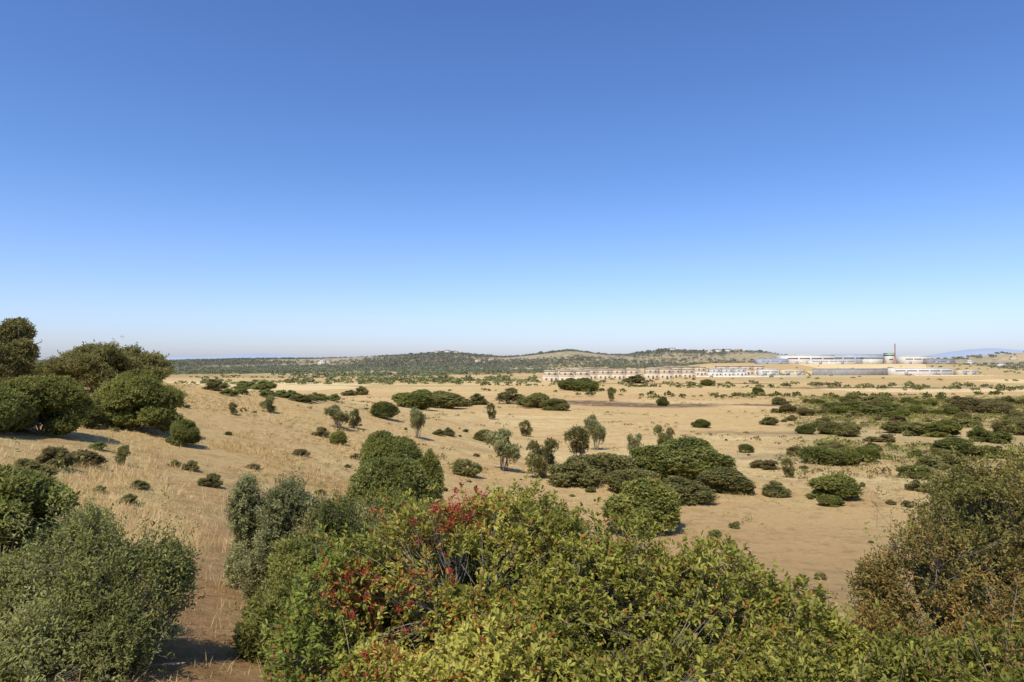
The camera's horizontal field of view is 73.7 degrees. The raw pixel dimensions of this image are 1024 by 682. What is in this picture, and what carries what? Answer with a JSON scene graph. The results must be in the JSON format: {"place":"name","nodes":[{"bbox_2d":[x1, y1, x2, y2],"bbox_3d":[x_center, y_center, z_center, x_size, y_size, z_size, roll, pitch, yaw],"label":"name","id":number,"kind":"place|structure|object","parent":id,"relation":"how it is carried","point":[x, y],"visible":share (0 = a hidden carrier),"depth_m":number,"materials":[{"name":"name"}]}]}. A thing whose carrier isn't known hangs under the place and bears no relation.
{"place":"outdoors","nodes":[
{"label":"outdoors","id":0,"kind":"place"},
{"bbox_2d":[164,354,326,359],"bbox_3d":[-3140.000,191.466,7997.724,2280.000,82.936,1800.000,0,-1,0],"label":"mountain","id":1,"kind":"structure","parent":0,"point":[233,356],"depth_m":7559.69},
{"bbox_2d":[0,351,1023,681],"bbox_3d":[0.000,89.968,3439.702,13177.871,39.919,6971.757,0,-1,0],"label":"ground","id":2,"kind":"structure","parent":0,"point":[814,537],"depth_m":43.56,"materials":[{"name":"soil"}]},
{"bbox_2d":[0,341,24,380],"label":"olive tree","id":3,"kind":"object","parent":2,"relation":"on","point":[6,358],"visible":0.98,"depth_m":36.08,"materials":[{"name":"green plant"}]},
{"bbox_2d":[0,385,34,431],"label":"shrub","id":4,"kind":"object","parent":2,"relation":"on","point":[11,410],"visible":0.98,"depth_m":23.79,"materials":[{"name":"green plant"}]},
{"bbox_2d":[0,317,42,379],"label":"olive tree","id":5,"kind":"object","parent":2,"relation":"on","point":[17,335],"visible":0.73,"depth_m":37.58,"materials":[{"name":"green plant"}]},
{"bbox_2d":[9,458,59,477],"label":"shrub","id":6,"kind":"object","parent":2,"relation":"on","point":[21,463],"visible":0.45,"depth_m":16.79,"materials":[{"name":"green plant"}]},
{"bbox_2d":[0,463,85,557],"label":"shrub","id":7,"kind":"object","parent":2,"relation":"on","point":[40,486],"visible":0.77,"depth_m":8.45,"materials":[{"name":"green plant"}]},
{"bbox_2d":[0,373,96,436],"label":"shrub","id":8,"kind":"object","parent":2,"relation":"on","point":[60,405],"visible":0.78,"depth_m":25.64,"materials":[{"name":"green plant"}]},
{"bbox_2d":[34,445,77,469],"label":"shrub","id":9,"kind":"object","parent":2,"relation":"on","point":[50,456],"visible":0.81,"depth_m":19.39,"materials":[{"name":"green plant"}]},
{"bbox_2d":[70,447,108,466],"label":"shrub","id":10,"kind":"object","parent":2,"relation":"on","point":[95,458],"visible":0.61,"depth_m":21.12,"materials":[{"name":"green plant"}]},
{"bbox_2d":[77,403,109,426],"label":"shrub","id":11,"kind":"object","parent":2,"relation":"on","point":[97,416],"visible":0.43,"depth_m":30.57,"materials":[{"name":"green plant"}]},
{"bbox_2d":[42,338,148,392],"bbox_3d":[-27.838,1.651,46.492,5.505,4.021,7.501,0,-2,14],"label":"olive tree","id":12,"kind":"object","parent":2,"relation":"on","point":[93,366],"visible":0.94,"depth_m":44.54,"materials":[{"name":"green plant"}]},
{"bbox_2d":[0,438,236,681],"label":"shrub","id":13,"kind":"object","parent":2,"relation":"on","point":[44,611],"visible":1,"depth_m":5.03,"materials":[{"name":"green plant"}]},
{"bbox_2d":[114,444,130,465],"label":"shrub","id":14,"kind":"object","parent":2,"relation":"on","point":[123,451],"visible":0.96,"depth_m":23.13,"materials":[{"name":"green plant"}]},
{"bbox_2d":[92,369,186,431],"bbox_3d":[-17.895,2.852,33.057,4.467,3.074,4.106,0,-1,0],"label":"shrub","id":15,"kind":"object","parent":2,"relation":"on","point":[132,399],"visible":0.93,"depth_m":31.86,"materials":[{"name":"green plant"}]},
{"bbox_2d":[121,342,179,380],"bbox_3d":[-27.001,1.952,50.166,5.103,3.791,4.801,0,-2,-17],"label":"olive tree","id":16,"kind":"object","parent":2,"relation":"on","point":[160,367],"visible":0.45,"depth_m":49.38,"materials":[{"name":"green plant"}]},
{"bbox_2d":[165,419,201,445],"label":"shrub","id":17,"kind":"object","parent":2,"relation":"on","point":[184,431],"visible":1,"depth_m":30.63,"materials":[{"name":"green plant"}]},
{"bbox_2d":[196,472,223,487],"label":"shrub","id":18,"kind":"object","parent":2,"relation":"on","point":[210,479],"visible":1,"depth_m":22.71,"materials":[{"name":"green plant"}]},
{"bbox_2d":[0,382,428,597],"bbox_3d":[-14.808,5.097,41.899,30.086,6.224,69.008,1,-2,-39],"label":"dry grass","id":19,"kind":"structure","parent":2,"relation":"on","point":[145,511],"depth_m":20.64,"materials":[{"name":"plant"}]},
{"bbox_2d":[202,379,230,390],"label":"shrub","id":20,"kind":"object","parent":2,"relation":"on","point":[214,384],"visible":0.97,"depth_m":59.77,"materials":[{"name":"green plant"}]},
{"bbox_2d":[216,470,275,593],"bbox_3d":[-3.564,2.701,9.558,0.944,1.827,0.917,1,-2,-38],"label":"shrub","id":21,"kind":"object","parent":2,"relation":"on","point":[243,518],"visible":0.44,"depth_m":9.38,"materials":[{"name":"green plant"}]},
{"bbox_2d":[250,380,277,389],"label":"shrub","id":22,"kind":"object","parent":2,"relation":"on","point":[262,385],"visible":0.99,"depth_m":293.29,"materials":[{"name":"green plant"}]},
{"bbox_2d":[259,395,276,412],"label":"shrub","id":23,"kind":"object","parent":2,"relation":"on","point":[268,402],"visible":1,"depth_m":52.21,"materials":[{"name":"green plant"}]},
{"bbox_2d":[224,570,313,670],"bbox_3d":[-1.959,2.490,6.168,1.068,0.953,1.080,0,-1,0],"label":"shrub","id":24,"kind":"object","parent":2,"relation":"on","point":[267,604],"visible":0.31,"depth_m":5.86,"materials":[{"name":"green plant"}]},
{"bbox_2d":[221,455,336,599],"bbox_3d":[-3.015,2.638,9.302,1.517,2.082,1.631,0,-1,0],"label":"shrub","id":25,"kind":"object","parent":2,"relation":"on","point":[293,500],"visible":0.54,"depth_m":9.02,"materials":[{"name":"green plant"}]},
{"bbox_2d":[233,530,348,632],"bbox_3d":[-2.095,2.569,6.987,1.536,1.216,1.506,0,-1,0],"label":"shrub","id":26,"kind":"object","parent":2,"relation":"on","point":[297,551],"visible":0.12,"depth_m":6.74,"materials":[{"name":"green plant"}]},
{"bbox_2d":[264,495,391,581],"bbox_3d":[-2.182,2.809,8.741,1.747,1.680,1.926,0,-1,0],"label":"shrub","id":27,"kind":"object","parent":2,"relation":"on","point":[366,511],"visible":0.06,"depth_m":8.82,"materials":[{"name":"green plant"}]},
{"bbox_2d":[323,404,350,427],"bbox_3d":[-13.565,5.815,52.820,2.142,2.033,1.800,-1,-2,22],"label":"tree","id":28,"kind":"object","parent":2,"relation":"on","point":[336,413],"visible":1,"depth_m":52.53,"materials":[{"name":"green plant"}]},
{"bbox_2d":[329,430,347,444],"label":"shrub","id":29,"kind":"object","parent":2,"relation":"on","point":[336,437],"visible":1,"depth_m":43.92,"materials":[{"name":"green plant"}]},
{"bbox_2d":[303,487,385,643],"bbox_3d":[-1.663,2.510,7.576,1.338,1.791,1.456,1,-2,-42],"label":"shrub","id":30,"kind":"object","parent":2,"relation":"on","point":[334,521],"visible":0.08,"depth_m":7.41,"materials":[{"name":"green plant"}]},
{"bbox_2d":[348,407,361,427],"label":"shrub","id":31,"kind":"object","parent":2,"relation":"on","point":[353,422],"visible":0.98,"depth_m":54.95,"materials":[{"name":"green plant"}]},
{"bbox_2d":[370,401,399,418],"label":"shrub","id":32,"kind":"object","parent":2,"relation":"on","point":[382,409],"visible":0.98,"depth_m":67.14,"materials":[{"name":"green plant"}]},
{"bbox_2d":[358,430,423,465],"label":"shrub","id":33,"kind":"object","parent":2,"relation":"on","point":[385,444],"visible":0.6,"depth_m":29.21,"materials":[{"name":"green plant"}]},
{"bbox_2d":[345,454,442,519],"bbox_3d":[-3.095,4.355,17.949,2.804,2.734,2.569,0,-1,0],"label":"shrub","id":34,"kind":"object","parent":2,"relation":"on","point":[371,478],"visible":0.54,"depth_m":17.55,"materials":[{"name":"green plant"}]},
{"bbox_2d":[170,361,621,383],"bbox_3d":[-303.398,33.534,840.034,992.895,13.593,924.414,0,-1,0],"label":"woodland","id":35,"kind":"object","parent":2,"relation":"on","point":[404,370],"visible":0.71,"depth_m":815.80,"materials":[{"name":"plant"}]},
{"bbox_2d":[364,490,430,526],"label":"shrub","id":36,"kind":"object","parent":2,"relation":"on","point":[395,505],"visible":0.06,"depth_m":9.29,"materials":[{"name":"green plant"}]},
{"bbox_2d":[35,349,791,367],"bbox_3d":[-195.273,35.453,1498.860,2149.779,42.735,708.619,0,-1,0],"label":"woodland","id":37,"kind":"object","parent":2,"relation":"on","point":[407,358],"visible":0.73,"depth_m":1392.26,"materials":[{"name":"plant"}]},
{"bbox_2d":[391,389,437,409],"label":"shrub","id":38,"kind":"object","parent":2,"relation":"on","point":[423,399],"visible":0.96,"depth_m":114.28,"materials":[{"name":"green plant"}]},
{"bbox_2d":[409,403,428,438],"bbox_3d":[-8.030,6.823,57.847,1.576,3.124,1.681,-1,-2,39],"label":"tree","id":39,"kind":"object","parent":2,"relation":"on","point":[417,419],"visible":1,"depth_m":57.74,"materials":[{"name":"green plant"}]},
{"bbox_2d":[416,448,446,496],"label":"shrub","id":40,"kind":"object","parent":2,"relation":"on","point":[429,462],"visible":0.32,"depth_m":23.66,"materials":[{"name":"green plant"}]},
{"bbox_2d":[432,390,464,407],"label":"shrub","id":41,"kind":"object","parent":2,"relation":"on","point":[445,399],"visible":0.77,"depth_m":135.92,"materials":[{"name":"green plant"}]},
{"bbox_2d":[448,458,482,477],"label":"shrub","id":42,"kind":"object","parent":2,"relation":"on","point":[460,467],"visible":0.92,"depth_m":41.84,"materials":[{"name":"green plant"}]},
{"bbox_2d":[469,393,489,404],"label":"shrub","id":43,"kind":"object","parent":2,"relation":"on","point":[476,399],"visible":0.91,"depth_m":166.68,"materials":[{"name":"green plant"}]},
{"bbox_2d":[483,425,522,470],"bbox_3d":[-0.646,7.537,47.902,2.379,3.317,2.701,1,-2,-24],"label":"tree","id":44,"kind":"object","parent":2,"relation":"on","point":[500,443],"visible":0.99,"depth_m":47.53,"materials":[{"name":"green plant"}]},
{"bbox_2d":[494,387,524,403],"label":"shrub","id":45,"kind":"object","parent":2,"relation":"on","point":[507,396],"visible":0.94,"depth_m":173.09,"materials":[{"name":"green plant"}]},
{"bbox_2d":[521,392,549,407],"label":"shrub","id":46,"kind":"object","parent":2,"relation":"on","point":[535,399],"visible":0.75,"depth_m":147.79,"materials":[{"name":"green plant"}]},
{"bbox_2d":[523,437,559,477],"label":"shrub","id":47,"kind":"object","parent":2,"relation":"on","point":[539,460],"visible":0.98,"depth_m":45.91,"materials":[{"name":"green plant"}]},
{"bbox_2d":[79,392,1009,538],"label":"undergrowth","id":48,"kind":"object","parent":2,"relation":"on","point":[597,508],"visible":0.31,"depth_m":34.35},
{"bbox_2d":[542,370,558,381],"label":"terraced house","id":49,"kind":"structure","parent":2,"relation":"on","point":[550,375],"depth_m":463.55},
{"bbox_2d":[538,398,570,410],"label":"shrub","id":50,"kind":"object","parent":2,"relation":"on","point":[553,404],"visible":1,"depth_m":139.52,"materials":[{"name":"green plant"}]},
{"bbox_2d":[557,377,575,389],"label":"shrub","id":51,"kind":"object","parent":2,"relation":"on","point":[566,384],"visible":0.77,"depth_m":287.94,"materials":[{"name":"green plant"}]},
{"bbox_2d":[258,469,879,681],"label":"shrub","id":52,"kind":"object","parent":2,"relation":"on","point":[512,598],"visible":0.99,"depth_m":4.72,"materials":[{"name":"green plant"}]},
{"bbox_2d":[546,457,603,488],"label":"shrub","id":53,"kind":"object","parent":2,"relation":"on","point":[568,473],"visible":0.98,"depth_m":41.83,"materials":[{"name":"green plant"}]},
{"bbox_2d":[563,424,592,456],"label":"shrub","id":54,"kind":"object","parent":2,"relation":"on","point":[583,437],"visible":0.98,"depth_m":60.09,"materials":[{"name":"green plant"}]},
{"bbox_2d":[573,377,599,391],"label":"shrub","id":55,"kind":"object","parent":2,"relation":"on","point":[580,384],"visible":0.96,"depth_m":276.92,"materials":[{"name":"green plant"}]},
{"bbox_2d":[162,380,1023,479],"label":"undergrowth","id":56,"kind":"object","parent":2,"relation":"on","point":[804,470],"visible":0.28,"depth_m":71.95,"materials":[{"name":"plant"}]},
{"bbox_2d":[583,414,606,449],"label":"tree","id":57,"kind":"object","parent":2,"relation":"on","point":[596,428],"visible":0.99,"depth_m":66.79,"materials":[{"name":"green plant"}]},
{"bbox_2d":[185,393,1022,612],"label":"undergrowth","id":58,"kind":"object","parent":2,"relation":"on","point":[439,457],"visible":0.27,"depth_m":39.03,"materials":[{"name":"plant"}]},
{"bbox_2d":[190,367,1020,398],"bbox_3d":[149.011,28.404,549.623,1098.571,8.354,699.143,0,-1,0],"label":"hedgerow","id":59,"kind":"object","parent":2,"relation":"on","point":[880,394],"visible":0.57,"depth_m":231.03,"materials":[{"name":"plant"}]},
{"bbox_2d":[577,452,637,483],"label":"shrub","id":60,"kind":"object","parent":2,"relation":"on","point":[605,463],"visible":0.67,"depth_m":43.66,"materials":[{"name":"green plant"}]},
{"bbox_2d":[603,468,660,493],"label":"shrub","id":61,"kind":"object","parent":2,"relation":"on","point":[615,479],"visible":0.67,"depth_m":39.13,"materials":[{"name":"green plant"}]},
{"bbox_2d":[627,433,642,454],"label":"shrub","id":62,"kind":"object","parent":2,"relation":"on","point":[633,441],"visible":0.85,"depth_m":61.78,"materials":[{"name":"green plant"}]},
{"bbox_2d":[601,476,683,536],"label":"shrub","id":63,"kind":"object","parent":2,"relation":"on","point":[661,501],"visible":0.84,"depth_m":27.68,"materials":[{"name":"green plant"}]},
{"bbox_2d":[642,368,658,378],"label":"terraced house","id":64,"kind":"structure","parent":2,"relation":"on","point":[651,373],"depth_m":546.07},
{"bbox_2d":[629,444,673,479],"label":"shrub","id":65,"kind":"object","parent":2,"relation":"on","point":[644,458],"visible":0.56,"depth_m":45.63,"materials":[{"name":"green plant"}]},
{"bbox_2d":[652,424,674,445],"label":"shrub","id":66,"kind":"object","parent":2,"relation":"on","point":[662,436],"visible":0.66,"depth_m":61.60,"materials":[{"name":"green plant"}]},
{"bbox_2d":[660,475,719,505],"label":"shrub","id":67,"kind":"object","parent":2,"relation":"on","point":[686,488],"visible":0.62,"depth_m":35.70,"materials":[{"name":"green plant"}]},
{"bbox_2d":[652,436,736,479],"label":"shrub","id":68,"kind":"object","parent":2,"relation":"on","point":[691,457],"visible":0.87,"depth_m":45.16,"materials":[{"name":"green plant"}]},
{"bbox_2d":[408,348,1023,358],"bbox_3d":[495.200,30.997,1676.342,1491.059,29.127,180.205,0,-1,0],"label":"woodland","id":69,"kind":"object","parent":2,"relation":"on","point":[979,356],"visible":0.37,"depth_m":1651.56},
{"bbox_2d":[695,466,755,495],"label":"shrub","id":70,"kind":"object","parent":2,"relation":"on","point":[736,481],"visible":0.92,"depth_m":39.11,"materials":[{"name":"green plant"}]},
{"bbox_2d":[475,362,1023,390],"bbox_3d":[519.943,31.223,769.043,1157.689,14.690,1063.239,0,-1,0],"label":"woodland","id":71,"kind":"object","parent":2,"relation":"on","point":[912,385],"visible":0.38,"depth_m":339.56,"materials":[{"name":"plant"}]},
{"bbox_2d":[755,359,788,363],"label":"warehouse","id":72,"kind":"structure","parent":2,"relation":"on","point":[771,361],"depth_m":887.64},
{"bbox_2d":[760,480,792,497],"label":"shrub","id":73,"kind":"object","parent":2,"relation":"on","point":[768,489],"visible":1,"depth_m":38.53,"materials":[{"name":"green plant"}]},
{"bbox_2d":[780,458,795,477],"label":"shrub","id":74,"kind":"object","parent":2,"relation":"on","point":[790,471],"visible":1,"depth_m":46.43,"materials":[{"name":"green plant"}]},
{"bbox_2d":[775,355,833,363],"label":"warehouse","id":75,"kind":"structure","parent":2,"relation":"on","point":[797,359],"depth_m":894.74,"materials":[{"name":"metal"}]},
{"bbox_2d":[794,424,816,434],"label":"shrub","id":76,"kind":"object","parent":2,"relation":"on","point":[806,429],"visible":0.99,"depth_m":88.92,"materials":[{"name":"green plant"}]},
{"bbox_2d":[593,357,1023,369],"bbox_3d":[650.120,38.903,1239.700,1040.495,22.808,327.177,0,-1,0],"label":"woodland","id":77,"kind":"object","parent":2,"relation":"on","point":[739,361],"visible":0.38,"depth_m":1280.62,"materials":[{"name":"plant"}]},
{"bbox_2d":[797,446,846,464],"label":"shrub","id":78,"kind":"object","parent":2,"relation":"on","point":[828,456],"visible":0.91,"depth_m":53.60,"materials":[{"name":"green plant"}]},
{"bbox_2d":[817,421,840,434],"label":"shrub","id":79,"kind":"object","parent":2,"relation":"on","point":[828,427],"visible":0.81,"depth_m":89.17,"materials":[{"name":"green plant"}]},
{"bbox_2d":[815,494,845,506],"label":"shrub","id":80,"kind":"object","parent":2,"relation":"on","point":[831,500],"visible":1,"depth_m":35.13,"materials":[{"name":"green plant"}]},
{"bbox_2d":[806,360,854,363],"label":"warehouse","id":81,"kind":"structure","parent":2,"relation":"on","point":[830,361],"depth_m":873.58,"materials":[{"name":"concrete"}]},
{"bbox_2d":[806,474,863,499],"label":"shrub","id":82,"kind":"object","parent":2,"relation":"on","point":[844,486],"visible":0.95,"depth_m":37.32,"materials":[{"name":"green plant"}]},
{"bbox_2d":[834,422,861,436],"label":"shrub","id":83,"kind":"object","parent":2,"relation":"on","point":[847,429],"visible":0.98,"depth_m":84.31,"materials":[{"name":"green plant"}]},
{"bbox_2d":[838,446,860,465],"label":"shrub","id":84,"kind":"object","parent":2,"relation":"on","point":[852,456],"visible":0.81,"depth_m":53.21,"materials":[{"name":"green plant"}]},
{"bbox_2d":[812,368,888,374],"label":"industrial building","id":85,"kind":"structure","parent":2,"relation":"on","point":[850,371],"depth_m":734.02,"materials":[{"name":"concrete"}]},
{"bbox_2d":[831,354,883,363],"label":"warehouse","id":86,"kind":"structure","parent":2,"relation":"on","point":[856,358],"depth_m":909.77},
{"bbox_2d":[710,578,1023,681],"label":"shrub","id":87,"kind":"object","parent":2,"relation":"on","point":[945,657],"visible":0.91,"depth_m":4.01,"materials":[{"name":"green plant"}]},
{"bbox_2d":[855,445,880,462],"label":"shrub","id":88,"kind":"object","parent":2,"relation":"on","point":[872,451],"visible":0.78,"depth_m":55.64,"materials":[{"name":"green plant"}]},
{"bbox_2d":[854,404,887,414],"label":"shrub","id":89,"kind":"object","parent":2,"relation":"on","point":[865,408],"visible":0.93,"depth_m":123.15,"materials":[{"name":"green plant"}]},
{"bbox_2d":[743,394,1023,462],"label":"undergrowth","id":90,"kind":"object","parent":2,"relation":"on","point":[911,417],"visible":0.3,"depth_m":110.26,"materials":[{"name":"plant"}]},
{"bbox_2d":[879,421,906,432],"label":"shrub","id":91,"kind":"object","parent":2,"relation":"on","point":[893,427],"visible":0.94,"depth_m":88.87,"materials":[{"name":"green plant"}]},
{"bbox_2d":[896,356,930,363],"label":"warehouse","id":92,"kind":"structure","parent":2,"relation":"on","point":[909,359],"depth_m":911.74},
{"bbox_2d":[902,421,925,435],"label":"shrub","id":93,"kind":"object","parent":2,"relation":"on","point":[915,428],"visible":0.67,"depth_m":84.85,"materials":[{"name":"green plant"}]},
{"bbox_2d":[896,464,935,479],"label":"shrub","id":94,"kind":"object","parent":2,"relation":"on","point":[901,469],"visible":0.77,"depth_m":46.25,"materials":[{"name":"green plant"}]},
{"bbox_2d":[888,368,952,374],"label":"warehouse","id":95,"kind":"structure","parent":2,"relation":"on","point":[919,371],"depth_m":731.40,"materials":[{"name":"metal"}]},
{"bbox_2d":[913,454,949,470],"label":"shrub","id":96,"kind":"object","parent":2,"relation":"on","point":[930,461],"visible":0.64,"depth_m":50.36,"materials":[{"name":"green plant"}]},
{"bbox_2d":[844,415,1023,676],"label":"shrub","id":97,"kind":"object","parent":2,"relation":"on","point":[949,585],"visible":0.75,"depth_m":6.76,"materials":[{"name":"green plant"}]},
{"bbox_2d":[923,420,962,437],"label":"shrub","id":98,"kind":"object","parent":2,"relation":"on","point":[942,428],"visible":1,"depth_m":81.46,"materials":[{"name":"green plant"}]},
{"bbox_2d":[929,437,979,457],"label":"shrub","id":99,"kind":"object","parent":2,"relation":"on","point":[961,445],"visible":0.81,"depth_m":60.73,"materials":[{"name":"green plant"}]},
{"bbox_2d":[941,451,970,469],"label":"shrub","id":100,"kind":"object","parent":2,"relation":"on","point":[945,456],"visible":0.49,"depth_m":52.62,"materials":[{"name":"green plant"}]},
{"bbox_2d":[949,397,987,413],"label":"shrub","id":101,"kind":"object","parent":2,"relation":"on","point":[965,403],"visible":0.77,"depth_m":133.87,"materials":[{"name":"green plant"}]},
{"bbox_2d":[966,425,991,441],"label":"shrub","id":102,"kind":"object","parent":2,"relation":"on","point":[975,433],"visible":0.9,"depth_m":75.50,"materials":[{"name":"green plant"}]},
{"bbox_2d":[976,400,1015,413],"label":"shrub","id":103,"kind":"object","parent":2,"relation":"on","point":[1000,406],"visible":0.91,"depth_m":129.76,"materials":[{"name":"green plant"}]},
{"bbox_2d":[984,431,1016,443],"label":"shrub","id":104,"kind":"object","parent":2,"relation":"on","point":[998,437],"visible":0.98,"depth_m":73.60,"materials":[{"name":"green plant"}]},
{"bbox_2d":[990,419,1013,432],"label":"shrub","id":105,"kind":"object","parent":2,"relation":"on","point":[996,426],"visible":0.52,"depth_m":88.33,"materials":[{"name":"green plant"}]},
{"bbox_2d":[1005,417,1023,434],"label":"shrub","id":106,"kind":"object","parent":2,"relation":"on","point":[1018,422],"visible":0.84,"depth_m":84.22,"materials":[{"name":"green plant"}]},
{"bbox_2d":[0,0,1023,359],"label":"sky","id":107,"kind":"structure","parent":0,"point":[315,178],"materials":[{"name":"blue"}]},
{"bbox_2d":[928,348,1023,358],"bbox_3d":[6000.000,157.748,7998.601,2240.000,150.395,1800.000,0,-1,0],"label":"mountain","id":108,"kind":"structure","parent":0,"point":[970,352],"depth_m":7788.62,"materials":[{"name":"stone"}]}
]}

